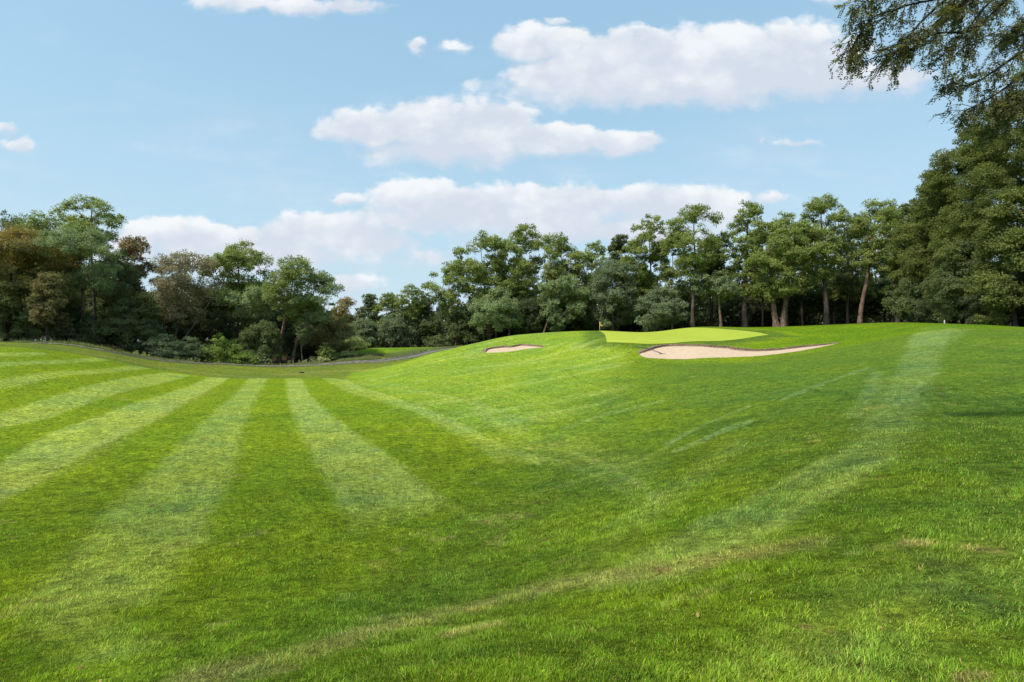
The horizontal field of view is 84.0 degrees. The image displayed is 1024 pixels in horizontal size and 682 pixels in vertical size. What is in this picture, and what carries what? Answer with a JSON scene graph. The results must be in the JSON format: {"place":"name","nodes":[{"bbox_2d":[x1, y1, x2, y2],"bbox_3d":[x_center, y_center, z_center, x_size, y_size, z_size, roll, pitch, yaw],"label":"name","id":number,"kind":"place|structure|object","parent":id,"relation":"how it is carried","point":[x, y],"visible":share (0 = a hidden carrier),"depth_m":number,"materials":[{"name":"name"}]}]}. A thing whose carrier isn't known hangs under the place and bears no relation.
{"place":"outdoors","nodes":[
{"label":"outdoors","id":0,"kind":"place"},
{"bbox_2d":[72,345,451,366],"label":"cart path","id":1,"kind":"structure","parent":0,"point":[411,356],"depth_m":77.80,"materials":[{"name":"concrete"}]},
{"bbox_2d":[0,322,1023,681],"bbox_3d":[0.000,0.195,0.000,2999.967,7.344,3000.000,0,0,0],"label":"ground","id":2,"kind":"structure","parent":0,"point":[66,382],"depth_m":12.43,"materials":[{"name":"green plant"}]},
{"bbox_2d":[0,209,41,295],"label":"broadleaf tree","id":3,"kind":"object","parent":2,"relation":"on","point":[13,220],"visible":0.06,"depth_m":80.76,"materials":[{"name":"green plant"}]},
{"bbox_2d":[0,300,57,340],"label":"understory tree","id":4,"kind":"object","parent":2,"relation":"on","point":[26,330],"visible":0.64,"depth_m":64.15,"materials":[{"name":"green plant"}]},
{"bbox_2d":[0,222,86,341],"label":"maple tree","id":5,"kind":"object","parent":2,"relation":"on","point":[14,287],"visible":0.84,"depth_m":65.14,"materials":[{"name":"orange plant"}]},
{"bbox_2d":[22,271,68,340],"bbox_3d":[-52.243,-3.702,63.871,4.605,8.336,4.196,0,0,43],"label":"maple tree","id":6,"kind":"object","parent":2,"relation":"on","point":[44,311],"visible":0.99,"depth_m":63.23,"materials":[{"name":"green plant"}]},
{"bbox_2d":[14,210,82,340],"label":"locust tree","id":7,"kind":"object","parent":2,"relation":"on","point":[34,222],"visible":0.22,"depth_m":77.95,"materials":[{"name":"green plant"}]},
{"bbox_2d":[20,293,93,341],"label":"understory tree","id":8,"kind":"object","parent":2,"relation":"on","point":[75,315],"visible":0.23,"depth_m":69.17,"materials":[{"name":"green plant"}]},
{"bbox_2d":[47,312,75,341],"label":"shrub","id":9,"kind":"object","parent":2,"relation":"on","point":[62,325],"visible":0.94,"depth_m":65.75,"materials":[{"name":"green plant"}]},
{"bbox_2d":[13,221,124,342],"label":"locust tree","id":10,"kind":"object","parent":2,"relation":"on","point":[88,276],"visible":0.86,"depth_m":68.51,"materials":[{"name":"green plant"}]},
{"bbox_2d":[49,193,127,345],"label":"locust tree","id":11,"kind":"object","parent":2,"relation":"on","point":[108,219],"visible":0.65,"depth_m":73.30,"materials":[{"name":"green plant"}]},
{"bbox_2d":[70,318,123,345],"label":"understory tree","id":12,"kind":"object","parent":2,"relation":"on","point":[104,334],"visible":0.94,"depth_m":68.74,"materials":[{"name":"green plant"}]},
{"bbox_2d":[77,249,142,346],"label":"maple tree","id":13,"kind":"object","parent":2,"relation":"on","point":[104,304],"visible":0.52,"depth_m":76.54,"materials":[{"name":"green plant"}]},
{"bbox_2d":[105,291,166,352],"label":"understory tree","id":14,"kind":"object","parent":2,"relation":"on","point":[127,323],"visible":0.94,"depth_m":71.79,"materials":[{"name":"green plant"}]},
{"bbox_2d":[0,328,272,363],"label":"undergrowth","id":15,"kind":"object","parent":2,"relation":"on","point":[145,350],"visible":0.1,"depth_m":76.66,"materials":[{"name":"green plant"}]},
{"bbox_2d":[112,235,162,336],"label":"maple tree","id":16,"kind":"object","parent":2,"relation":"on","point":[133,250],"visible":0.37,"depth_m":81.71,"materials":[{"name":"green plant"}]},
{"bbox_2d":[142,333,192,358],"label":"shrub","id":17,"kind":"object","parent":2,"relation":"on","point":[161,348],"visible":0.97,"depth_m":70.47,"materials":[{"name":"green plant"}]},
{"bbox_2d":[136,300,199,354],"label":"understory tree","id":18,"kind":"object","parent":2,"relation":"on","point":[169,331],"visible":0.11,"depth_m":84.58,"materials":[{"name":"green plant"}]},
{"bbox_2d":[139,248,223,360],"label":"bare topped tree","id":19,"kind":"object","parent":2,"relation":"on","point":[175,294],"visible":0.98,"depth_m":75.75,"materials":[{"name":"green plant"}]},
{"bbox_2d":[177,336,212,362],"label":"shrub","id":20,"kind":"object","parent":2,"relation":"on","point":[197,352],"visible":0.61,"depth_m":73.62,"materials":[{"name":"green plant"}]},
{"bbox_2d":[170,292,241,350],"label":"understory tree","id":21,"kind":"object","parent":2,"relation":"on","point":[209,325],"visible":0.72,"depth_m":82.58,"materials":[{"name":"green plant"}]},
{"bbox_2d":[193,333,243,362],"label":"shrub","id":22,"kind":"object","parent":2,"relation":"on","point":[221,355],"visible":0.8,"depth_m":74.27,"materials":[{"name":"green plant"}]},
{"bbox_2d":[1,340,462,365],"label":"long grass","id":23,"kind":"structure","parent":2,"relation":"on","point":[396,354],"depth_m":76.46,"materials":[{"name":"green plant"}]},
{"bbox_2d":[201,281,269,352],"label":"understory tree","id":24,"kind":"object","parent":2,"relation":"on","point":[244,321],"visible":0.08,"depth_m":92.37,"materials":[{"name":"green plant"}]},
{"bbox_2d":[195,238,279,351],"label":"locust tree","id":25,"kind":"object","parent":2,"relation":"on","point":[233,254],"visible":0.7,"depth_m":85.29,"materials":[{"name":"green plant"}]},
{"bbox_2d":[227,350,262,364],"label":"shrub","id":26,"kind":"object","parent":2,"relation":"on","point":[243,356],"visible":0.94,"depth_m":74.31,"materials":[{"name":"green plant"}]},
{"bbox_2d":[34,343,456,365],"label":"kerb","id":27,"kind":"structure","parent":2,"relation":"on","point":[258,365],"depth_m":73.78,"materials":[{"name":"concrete"}]},
{"bbox_2d":[216,285,284,326],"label":"locust tree","id":28,"kind":"object","parent":2,"relation":"on","point":[250,294],"visible":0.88,"depth_m":80.75,"materials":[{"name":"green plant"}]},
{"bbox_2d":[236,319,285,363],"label":"understory tree","id":29,"kind":"object","parent":2,"relation":"on","point":[273,336],"visible":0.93,"depth_m":77.21,"materials":[{"name":"green plant"}]},
{"bbox_2d":[252,303,298,363],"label":"understory tree","id":30,"kind":"object","parent":2,"relation":"on","point":[279,323],"visible":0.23,"depth_m":90.38,"materials":[{"name":"green plant"}]},
{"bbox_2d":[261,255,319,364],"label":"locust tree","id":31,"kind":"object","parent":2,"relation":"on","point":[289,275],"visible":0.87,"depth_m":78.91,"materials":[{"name":"green plant"}]},
{"bbox_2d":[282,324,321,362],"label":"understory tree","id":32,"kind":"object","parent":2,"relation":"on","point":[288,347],"visible":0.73,"depth_m":85.15,"materials":[{"name":"green plant"}]},
{"bbox_2d":[295,319,310,362],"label":"sapling","id":33,"kind":"object","parent":2,"relation":"on","point":[302,335],"visible":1,"depth_m":78.88,"materials":[{"name":"green plant"}]},
{"bbox_2d":[283,269,344,363],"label":"locust tree","id":34,"kind":"object","parent":2,"relation":"on","point":[326,286],"visible":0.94,"depth_m":79.89,"materials":[{"name":"green plant"}]},
{"bbox_2d":[315,342,337,360],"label":"shrub","id":35,"kind":"object","parent":2,"relation":"on","point":[325,349],"visible":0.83,"depth_m":79.67,"materials":[{"name":"green plant"}]},
{"bbox_2d":[309,315,355,354],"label":"tree","id":36,"kind":"object","parent":2,"relation":"on","point":[328,332],"visible":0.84,"depth_m":83.87,"materials":[{"name":"green plant"}]},
{"bbox_2d":[331,296,359,340],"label":"maple tree","id":37,"kind":"object","parent":2,"relation":"on","point":[343,309],"visible":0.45,"depth_m":100.92,"materials":[{"name":"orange plant"}]},
{"bbox_2d":[336,336,371,349],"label":"shrub","id":38,"kind":"object","parent":2,"relation":"on","point":[357,341],"visible":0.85,"depth_m":88.52,"materials":[{"name":"green plant"}]},
{"bbox_2d":[348,317,379,350],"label":"willow shrub","id":39,"kind":"object","parent":2,"relation":"on","point":[363,327],"visible":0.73,"depth_m":97.17,"materials":[{"name":"green plant"}]},
{"bbox_2d":[354,293,382,347],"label":"round tree","id":40,"kind":"object","parent":2,"relation":"on","point":[368,307],"visible":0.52,"depth_m":111.07,"materials":[{"name":"green plant"}]},
{"bbox_2d":[369,292,401,347],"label":"round tree","id":41,"kind":"object","parent":2,"relation":"on","point":[388,302],"visible":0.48,"depth_m":111.03,"materials":[{"name":"green plant"}]},
{"bbox_2d":[377,310,416,347],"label":"round tree","id":42,"kind":"object","parent":2,"relation":"on","point":[398,329],"visible":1,"depth_m":106.61,"materials":[{"name":"green plant"}]},
{"bbox_2d":[393,283,425,346],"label":"slender tree","id":43,"kind":"object","parent":2,"relation":"on","point":[415,304],"visible":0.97,"depth_m":107.31,"materials":[{"name":"green plant"}]},
{"bbox_2d":[411,292,438,346],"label":"round tree","id":44,"kind":"object","parent":2,"relation":"on","point":[426,311],"visible":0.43,"depth_m":111.17,"materials":[{"name":"green plant"}]},
{"bbox_2d":[411,315,445,346],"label":"round tree","id":45,"kind":"object","parent":2,"relation":"on","point":[430,324],"visible":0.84,"depth_m":107.59,"materials":[{"name":"green plant"}]},
{"bbox_2d":[422,333,452,346],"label":"shrub","id":46,"kind":"object","parent":2,"relation":"on","point":[441,339],"visible":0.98,"depth_m":103.19,"materials":[{"name":"green plant"}]},
{"bbox_2d":[420,260,472,345],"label":"locust tree","id":47,"kind":"object","parent":2,"relation":"on","point":[451,295],"visible":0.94,"depth_m":103.12,"materials":[{"name":"green plant"}]},
{"bbox_2d":[442,305,484,344],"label":"broadleaf tree","id":48,"kind":"object","parent":2,"relation":"on","point":[464,317],"visible":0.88,"depth_m":103.02,"materials":[{"name":"green plant"}]},
{"bbox_2d":[451,230,511,339],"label":"locust tree","id":49,"kind":"object","parent":2,"relation":"on","point":[483,275],"visible":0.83,"depth_m":104.60,"materials":[{"name":"green plant"}]},
{"bbox_2d":[466,286,524,338],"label":"locust tree","id":50,"kind":"object","parent":2,"relation":"on","point":[498,308],"visible":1,"depth_m":96.58,"materials":[{"name":"green plant"}]},
{"bbox_2d":[24,261,995,351],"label":"distant woods","id":51,"kind":"object","parent":2,"relation":"on","point":[440,311],"visible":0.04,"depth_m":121.15,"materials":[{"name":"green plant"}]},
{"bbox_2d":[486,222,545,335],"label":"locust tree","id":52,"kind":"object","parent":2,"relation":"on","point":[518,283],"visible":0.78,"depth_m":104.81,"materials":[{"name":"green plant"}]},
{"bbox_2d":[505,295,553,334],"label":"broadleaf tree","id":53,"kind":"object","parent":2,"relation":"on","point":[530,305],"visible":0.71,"depth_m":99.45,"materials":[{"name":"green plant"}]},
{"bbox_2d":[527,232,578,331],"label":"locust tree","id":54,"kind":"object","parent":2,"relation":"on","point":[556,271],"visible":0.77,"depth_m":103.79,"materials":[{"name":"green plant"}]},
{"bbox_2d":[537,274,590,332],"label":"locust tree","id":55,"kind":"object","parent":2,"relation":"on","point":[565,285],"visible":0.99,"depth_m":96.36,"materials":[{"name":"green plant"}]},
{"bbox_2d":[560,250,592,330],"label":"locust tree","id":56,"kind":"object","parent":2,"relation":"on","point":[575,256],"visible":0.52,"depth_m":102.52,"materials":[{"name":"green plant"}]},
{"bbox_2d":[563,299,605,330],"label":"broadleaf tree","id":57,"kind":"object","parent":2,"relation":"on","point":[586,323],"visible":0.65,"depth_m":100.32,"materials":[{"name":"green plant"}]},
{"bbox_2d":[572,239,607,305],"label":"locust tree","id":58,"kind":"object","parent":2,"relation":"on","point":[593,261],"visible":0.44,"depth_m":106.93,"materials":[{"name":"green plant"}]},
{"bbox_2d":[584,258,643,330],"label":"broadleaf tree","id":59,"kind":"object","parent":2,"relation":"on","point":[602,282],"visible":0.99,"depth_m":97.90,"materials":[{"name":"green plant"}]},
{"bbox_2d":[600,234,629,330],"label":"broadleaf tree","id":60,"kind":"object","parent":2,"relation":"on","point":[617,243],"visible":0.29,"depth_m":106.24,"materials":[{"name":"green plant"}]},
{"bbox_2d":[612,240,651,331],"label":"locust tree","id":61,"kind":"object","parent":2,"relation":"on","point":[631,246],"visible":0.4,"depth_m":103.14,"materials":[{"name":"green plant"}]},
{"bbox_2d":[614,271,661,331],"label":"understory tree","id":62,"kind":"object","parent":2,"relation":"on","point":[627,326],"visible":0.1,"depth_m":110.28,"materials":[{"name":"green plant"}]},
{"bbox_2d":[627,213,672,331],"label":"locust tree","id":63,"kind":"object","parent":2,"relation":"on","point":[648,236],"visible":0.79,"depth_m":102.78,"materials":[{"name":"green plant"}]},
{"bbox_2d":[633,285,689,331],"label":"broadleaf tree","id":64,"kind":"object","parent":2,"relation":"on","point":[665,307],"visible":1,"depth_m":91.69,"materials":[{"name":"green plant"}]},
{"bbox_2d":[652,244,688,329],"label":"locust tree","id":65,"kind":"object","parent":2,"relation":"on","point":[667,272],"visible":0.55,"depth_m":102.13,"materials":[{"name":"green plant"}]},
{"bbox_2d":[601,328,767,343],"bbox_3d":[19.366,-0.849,72.352,19.826,2.228,35.306,0,0,0],"label":"putting green","id":66,"kind":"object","parent":2,"relation":"on","point":[686,335],"visible":1,"depth_m":64.09,"materials":[{"name":"green plant"}]},
{"bbox_2d":[661,277,711,327],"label":"understory tree","id":67,"kind":"object","parent":2,"relation":"on","point":[702,313],"visible":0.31,"depth_m":104.20,"materials":[{"name":"green plant"}]},
{"bbox_2d":[657,203,724,326],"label":"locust tree","id":68,"kind":"object","parent":2,"relation":"on","point":[682,239],"visible":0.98,"depth_m":94.26,"materials":[{"name":"green plant"}]},
{"bbox_2d":[701,252,725,326],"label":"pine tree","id":69,"kind":"object","parent":2,"relation":"on","point":[709,269],"visible":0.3,"depth_m":98.11,"materials":[{"name":"green plant"}]},
{"bbox_2d":[697,234,731,326],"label":"locust tree","id":70,"kind":"object","parent":2,"relation":"on","point":[724,250],"visible":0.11,"depth_m":101.51,"materials":[{"name":"green plant"}]},
{"bbox_2d":[688,269,742,326],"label":"locust tree","id":71,"kind":"object","parent":2,"relation":"on","point":[719,289],"visible":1,"depth_m":92.81,"materials":[{"name":"green plant"}]},
{"bbox_2d":[701,230,741,326],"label":"locust tree","id":72,"kind":"object","parent":2,"relation":"on","point":[724,256],"visible":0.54,"depth_m":96.42,"materials":[{"name":"green plant"}]},
{"bbox_2d":[449,306,1010,344],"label":"distant woods","id":73,"kind":"object","parent":2,"relation":"on","point":[813,319],"visible":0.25,"depth_m":113.17,"materials":[{"name":"green plant"}]},
{"bbox_2d":[706,286,760,326],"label":"understory tree","id":74,"kind":"object","parent":2,"relation":"on","point":[727,309],"visible":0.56,"depth_m":106.60,"materials":[{"name":"green plant"}]},
{"bbox_2d":[640,343,836,358],"bbox_3d":[21.190,0.881,51.349,19.840,1.414,5.418,0,0,0],"label":"sand bunker","id":75,"kind":"object","parent":2,"relation":"on","point":[681,352],"visible":0.97,"depth_m":50.89},
{"bbox_2d":[637,342,839,352],"bbox_3d":[21.087,0.612,52.797,20.144,0.993,3.531,0,0,0],"label":"bunker edge","id":76,"kind":"object","parent":2,"relation":"on","point":[712,346],"visible":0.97,"depth_m":52.68,"materials":[{"name":"soil"}]},
{"bbox_2d":[726,199,770,326],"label":"locust tree","id":77,"kind":"object","parent":2,"relation":"on","point":[751,242],"visible":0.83,"depth_m":95.23,"materials":[{"name":"green plant"}]},
{"bbox_2d":[745,221,780,326],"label":"locust tree","id":78,"kind":"object","parent":2,"relation":"on","point":[765,224],"visible":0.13,"depth_m":103.82,"materials":[{"name":"green plant"}]},
{"bbox_2d":[747,284,790,326],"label":"understory tree","id":79,"kind":"object","parent":2,"relation":"on","point":[767,307],"visible":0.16,"depth_m":109.95,"materials":[{"name":"green plant"}]},
{"bbox_2d":[742,227,812,326],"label":"locust tree","id":80,"kind":"object","parent":2,"relation":"on","point":[770,268],"visible":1,"depth_m":89.85,"materials":[{"name":"green plant"}]},
{"bbox_2d":[761,211,800,325],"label":"locust tree","id":81,"kind":"object","parent":2,"relation":"on","point":[776,224],"visible":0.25,"depth_m":101.83,"materials":[{"name":"green plant"}]},
{"bbox_2d":[791,226,818,325],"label":"locust tree","id":82,"kind":"object","parent":2,"relation":"on","point":[802,277],"visible":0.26,"depth_m":101.33,"materials":[{"name":"green plant"}]},
{"bbox_2d":[771,284,840,325],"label":"understory tree","id":83,"kind":"object","parent":2,"relation":"on","point":[794,306],"visible":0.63,"depth_m":106.28,"materials":[{"name":"green plant"}]},
{"bbox_2d":[789,192,852,324],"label":"locust tree","id":84,"kind":"object","parent":2,"relation":"on","point":[823,241],"visible":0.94,"depth_m":90.89,"materials":[{"name":"green plant"}]},
{"bbox_2d":[815,235,854,323],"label":"locust tree","id":85,"kind":"object","parent":2,"relation":"on","point":[832,288],"visible":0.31,"depth_m":103.73,"materials":[{"name":"green plant"}]},
{"bbox_2d":[828,213,869,323],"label":"locust tree","id":86,"kind":"object","parent":2,"relation":"on","point":[843,279],"visible":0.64,"depth_m":98.78,"materials":[{"name":"green plant"}]},
{"bbox_2d":[821,282,879,323],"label":"understory tree","id":87,"kind":"object","parent":2,"relation":"on","point":[853,306],"visible":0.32,"depth_m":106.73,"materials":[{"name":"green plant"}]},
{"bbox_2d":[845,233,886,322],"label":"locust tree","id":88,"kind":"object","parent":2,"relation":"on","point":[869,295],"visible":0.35,"depth_m":102.13,"materials":[{"name":"green plant"}]},
{"bbox_2d":[844,197,905,322],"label":"locust tree","id":89,"kind":"object","parent":2,"relation":"on","point":[890,213],"visible":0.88,"depth_m":88.28,"materials":[{"name":"green plant"}]},
{"bbox_2d":[854,278,895,321],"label":"understory tree","id":90,"kind":"object","parent":2,"relation":"on","point":[879,298],"visible":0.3,"depth_m":105.33,"materials":[{"name":"green plant"}]},
{"bbox_2d":[871,222,905,321],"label":"locust tree","id":91,"kind":"object","parent":2,"relation":"on","point":[882,292],"visible":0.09,"depth_m":100.74,"materials":[{"name":"green plant"}]},
{"bbox_2d":[881,199,919,321],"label":"locust tree","id":92,"kind":"object","parent":2,"relation":"on","point":[905,208],"visible":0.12,"depth_m":89.73,"materials":[{"name":"green plant"}]},
{"bbox_2d":[881,275,934,322],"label":"broadleaf tree","id":93,"kind":"object","parent":2,"relation":"on","point":[903,306],"visible":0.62,"depth_m":75.32,"materials":[{"name":"green plant"}]},
{"bbox_2d":[885,203,936,322],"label":"broadleaf tree","id":94,"kind":"object","parent":2,"relation":"on","point":[897,246],"visible":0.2,"depth_m":80.80,"materials":[{"name":"green plant"}]},
{"bbox_2d":[828,0,1023,165],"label":"overhanging tree","id":95,"kind":"object","parent":2,"relation":"on","point":[956,13],"visible":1,"depth_m":9.77,"materials":[{"name":"green plant"}]},
{"bbox_2d":[896,168,956,322],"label":"broadleaf tree","id":96,"kind":"object","parent":2,"relation":"on","point":[913,237],"visible":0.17,"depth_m":74.72,"materials":[{"name":"green plant"}]},
{"bbox_2d":[911,298,959,323],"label":"understory tree","id":97,"kind":"object","parent":2,"relation":"on","point":[923,314],"visible":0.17,"depth_m":71.75,"materials":[{"name":"green plant"}]},
{"bbox_2d":[897,143,988,323],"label":"broadleaf tree","id":98,"kind":"object","parent":2,"relation":"on","point":[943,163],"visible":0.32,"depth_m":72.26,"materials":[{"name":"green plant"}]},
{"bbox_2d":[916,235,992,323],"bbox_3d":[50.758,-6.854,63.811,7.992,10.218,7.927,0,0,0],"label":"broadleaf tree","id":99,"kind":"object","parent":2,"relation":"on","point":[948,286],"visible":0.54,"depth_m":63.74,"materials":[{"name":"green plant"}]},
{"bbox_2d":[928,113,1023,324],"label":"broadleaf tree","id":100,"kind":"object","parent":2,"relation":"on","point":[968,211],"visible":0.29,"depth_m":64.61,"materials":[{"name":"green plant"}]},
{"bbox_2d":[954,64,1023,326],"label":"broadleaf tree","id":101,"kind":"object","parent":2,"relation":"on","point":[994,172],"visible":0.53,"depth_m":59.92,"materials":[{"name":"green plant"}]},
{"bbox_2d":[957,283,1023,325],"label":"understory tree","id":102,"kind":"object","parent":2,"relation":"on","point":[973,309],"visible":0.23,"depth_m":60.26,"materials":[{"name":"green plant"}]},
{"bbox_2d":[960,185,1023,326],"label":"broadleaf tree","id":103,"kind":"object","parent":2,"relation":"on","point":[1009,245],"visible":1,"depth_m":56.03,"materials":[{"name":"green plant"}]},
{"bbox_2d":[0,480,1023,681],"bbox_3d":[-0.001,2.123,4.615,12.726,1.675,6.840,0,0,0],"label":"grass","id":104,"kind":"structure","parent":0,"point":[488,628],"depth_m":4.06,"materials":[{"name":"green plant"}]},
{"bbox_2d":[0,0,1023,340],"label":"sky","id":105,"kind":"structure","parent":0,"point":[369,142],"materials":[{"name":"blue"}]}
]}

